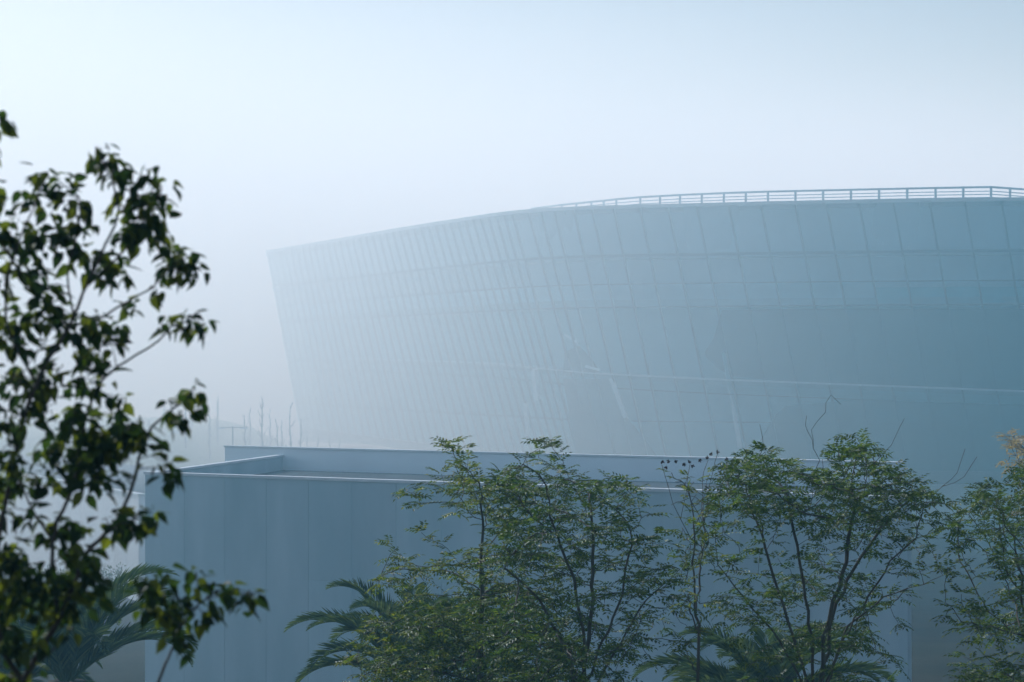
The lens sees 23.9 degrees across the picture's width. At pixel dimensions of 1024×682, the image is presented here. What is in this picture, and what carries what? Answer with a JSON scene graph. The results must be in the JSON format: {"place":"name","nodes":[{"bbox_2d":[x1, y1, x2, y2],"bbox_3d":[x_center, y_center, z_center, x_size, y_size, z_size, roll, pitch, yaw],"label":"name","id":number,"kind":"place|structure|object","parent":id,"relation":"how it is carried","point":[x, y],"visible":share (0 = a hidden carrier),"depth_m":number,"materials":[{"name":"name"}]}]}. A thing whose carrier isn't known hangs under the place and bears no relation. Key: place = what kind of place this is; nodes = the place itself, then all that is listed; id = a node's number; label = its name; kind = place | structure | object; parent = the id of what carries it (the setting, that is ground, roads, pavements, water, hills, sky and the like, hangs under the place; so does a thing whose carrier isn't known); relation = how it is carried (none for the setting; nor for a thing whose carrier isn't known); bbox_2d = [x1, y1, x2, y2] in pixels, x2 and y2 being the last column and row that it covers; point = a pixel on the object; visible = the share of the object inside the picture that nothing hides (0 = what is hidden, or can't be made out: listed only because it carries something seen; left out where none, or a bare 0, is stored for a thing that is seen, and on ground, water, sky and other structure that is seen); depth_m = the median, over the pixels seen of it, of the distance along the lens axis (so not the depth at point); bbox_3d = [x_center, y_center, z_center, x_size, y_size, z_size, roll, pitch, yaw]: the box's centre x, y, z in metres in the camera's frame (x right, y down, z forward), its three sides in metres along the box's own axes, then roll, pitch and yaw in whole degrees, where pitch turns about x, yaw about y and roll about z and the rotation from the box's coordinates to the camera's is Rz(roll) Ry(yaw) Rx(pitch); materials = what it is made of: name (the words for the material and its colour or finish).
{"place":"outdoors","nodes":[
{"label":"outdoors","id":0,"kind":"place"},
{"bbox_2d":[30,565,66,581],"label":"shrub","id":1,"kind":"object","parent":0,"point":[47,566],"visible":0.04,"depth_m":131.78,"materials":[{"name":"green plant"}]},
{"bbox_2d":[0,643,102,681],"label":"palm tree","id":2,"kind":"object","parent":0,"point":[38,669],"visible":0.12,"depth_m":63.43,"materials":[{"name":"green plant"}]},
{"bbox_2d":[87,561,125,622],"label":"shrub","id":3,"kind":"object","parent":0,"point":[109,574],"visible":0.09,"depth_m":127.79,"materials":[{"name":"green plant"}]},
{"bbox_2d":[0,417,287,468],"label":"hill","id":4,"kind":"structure","parent":0,"point":[195,451],"depth_m":224.88,"materials":[{"name":"grey plant"}]},
{"bbox_2d":[169,426,178,433],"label":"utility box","id":5,"kind":"object","parent":4,"relation":"on","point":[175,430],"visible":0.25,"depth_m":221.64,"materials":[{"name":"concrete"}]},
{"bbox_2d":[184,409,186,447],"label":"bare tree","id":6,"kind":"object","parent":4,"relation":"on","point":[185,433],"visible":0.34,"depth_m":213.88,"materials":[{"name":"grey plant"}]},
{"bbox_2d":[208,413,213,458],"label":"bare tree","id":7,"kind":"object","parent":4,"relation":"on","point":[209,430],"visible":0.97,"depth_m":215.88,"materials":[{"name":"grey plant"}]},
{"bbox_2d":[214,395,219,443],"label":"bare tree","id":8,"kind":"object","parent":4,"relation":"on","point":[217,422],"visible":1,"depth_m":231.91,"materials":[{"name":"grey plant"}]},
{"bbox_2d":[218,426,247,444],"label":"street lamp","id":9,"kind":"object","parent":4,"relation":"on","point":[232,427],"visible":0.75,"depth_m":204.89,"materials":[{"name":"metal"}]},
{"bbox_2d":[242,414,249,445],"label":"bare tree","id":10,"kind":"object","parent":4,"relation":"on","point":[244,439],"visible":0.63,"depth_m":215.91,"materials":[{"name":"grey plant"}]},
{"bbox_2d":[247,407,254,445],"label":"bare tree","id":11,"kind":"object","parent":4,"relation":"on","point":[250,434],"visible":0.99,"depth_m":239.93,"materials":[{"name":"grey plant"}]},
{"bbox_2d":[258,397,267,445],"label":"bare tree","id":12,"kind":"object","parent":4,"relation":"on","point":[261,425],"visible":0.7,"depth_m":213.90,"materials":[{"name":"grey plant"}]},
{"bbox_2d":[267,410,272,445],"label":"bare tree","id":13,"kind":"object","parent":4,"relation":"on","point":[271,438],"visible":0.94,"depth_m":249.88,"materials":[{"name":"grey plant"}]},
{"bbox_2d":[274,420,278,445],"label":"bare tree","id":14,"kind":"object","parent":4,"relation":"on","point":[277,433],"visible":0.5,"depth_m":221.89,"materials":[{"name":"grey plant"}]},
{"bbox_2d":[280,420,284,446],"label":"bare tree","id":15,"kind":"object","parent":4,"relation":"on","point":[281,435],"visible":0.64,"depth_m":237.95,"materials":[{"name":"grey plant"}]},
{"bbox_2d":[286,403,294,446],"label":"bare tree","id":16,"kind":"object","parent":4,"relation":"on","point":[290,441],"visible":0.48,"depth_m":219.90,"materials":[{"name":"grey plant"}]},
{"bbox_2d":[298,419,303,446],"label":"bare tree","id":17,"kind":"object","parent":4,"relation":"on","point":[299,442],"visible":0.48,"depth_m":225.93,"materials":[{"name":"grey plant"}]},
{"bbox_2d":[0,373,1023,681],"bbox_3d":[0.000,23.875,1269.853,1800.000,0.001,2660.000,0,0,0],"label":"ground","id":18,"kind":"structure","parent":0,"point":[240,395],"depth_m":654.76,"materials":[{"name":"soil"}]},
{"bbox_2d":[0,454,158,600],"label":"pale pavilion","id":19,"kind":"structure","parent":18,"relation":"on","point":[132,558],"depth_m":153.90,"materials":[{"name":"white concrete"}]},
{"bbox_2d":[5,562,198,681],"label":"palm tree","id":20,"kind":"object","parent":18,"relation":"on","point":[71,654],"visible":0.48,"depth_m":56.58,"materials":[{"name":"green plant"}]},
{"bbox_2d":[0,110,269,681],"bbox_3d":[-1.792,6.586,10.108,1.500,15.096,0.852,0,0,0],"label":"broadleaf tree","id":21,"kind":"object","parent":18,"relation":"on","point":[104,448],"visible":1,"depth_m":10.17,"materials":[{"name":"green plant"}]},
{"bbox_2d":[283,577,543,681],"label":"palm tree","id":22,"kind":"object","parent":18,"relation":"on","point":[351,621],"visible":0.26,"depth_m":56.48,"materials":[{"name":"green plant"}]},
{"bbox_2d":[329,436,602,681],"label":"pinnate tree","id":23,"kind":"object","parent":18,"relation":"on","point":[481,581],"visible":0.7,"depth_m":37.44,"materials":[{"name":"green plant"}]},
{"bbox_2d":[362,592,572,681],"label":"pinnate tree","id":24,"kind":"object","parent":18,"relation":"on","point":[453,652],"visible":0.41,"depth_m":38.62,"materials":[{"name":"green plant"}]},
{"bbox_2d":[463,436,696,681],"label":"pinnate tree","id":25,"kind":"object","parent":18,"relation":"on","point":[583,656],"visible":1,"depth_m":35.44,"materials":[{"name":"green plant"}]},
{"bbox_2d":[265,186,1023,519],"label":"round building","id":26,"kind":"structure","parent":18,"relation":"on","point":[693,330],"depth_m":211.43,"materials":[{"name":"blue glass"}]},
{"bbox_2d":[650,450,739,681],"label":"pinnate tree","id":27,"kind":"object","parent":18,"relation":"on","point":[698,628],"visible":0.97,"depth_m":34.32,"materials":[{"name":"green plant"}]},
{"bbox_2d":[631,620,896,681],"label":"palm tree","id":28,"kind":"object","parent":18,"relation":"on","point":[711,672],"visible":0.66,"depth_m":55.43,"materials":[{"name":"green plant"}]},
{"bbox_2d":[691,395,976,681],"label":"pinnate tree","id":29,"kind":"object","parent":18,"relation":"on","point":[852,502],"visible":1,"depth_m":35.68,"materials":[{"name":"green plant"}]},
{"bbox_2d":[930,459,1023,681],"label":"pinnate tree","id":30,"kind":"object","parent":18,"relation":"on","point":[987,625],"visible":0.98,"depth_m":36.03,"materials":[{"name":"green plant"}]},
{"bbox_2d":[992,427,1023,516],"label":"pinnate tree","id":31,"kind":"object","parent":18,"relation":"on","point":[1015,443],"visible":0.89,"depth_m":92.52,"materials":[{"name":"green plant"}]},
{"bbox_2d":[0,0,1023,372],"label":"sky","id":32,"kind":"structure","parent":0,"point":[279,123],"materials":[{"name":"white"}]},
{"bbox_2d":[143,445,911,681],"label":"building","id":33,"kind":"structure","parent":0,"point":[294,531],"depth_m":95.12,"materials":[{"name":"grey concrete"}]},
{"bbox_2d":[912,519,1023,641],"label":"plaza","id":34,"kind":"structure","parent":0,"point":[925,610],"depth_m":149.94,"materials":[{"name":"grey concrete"}]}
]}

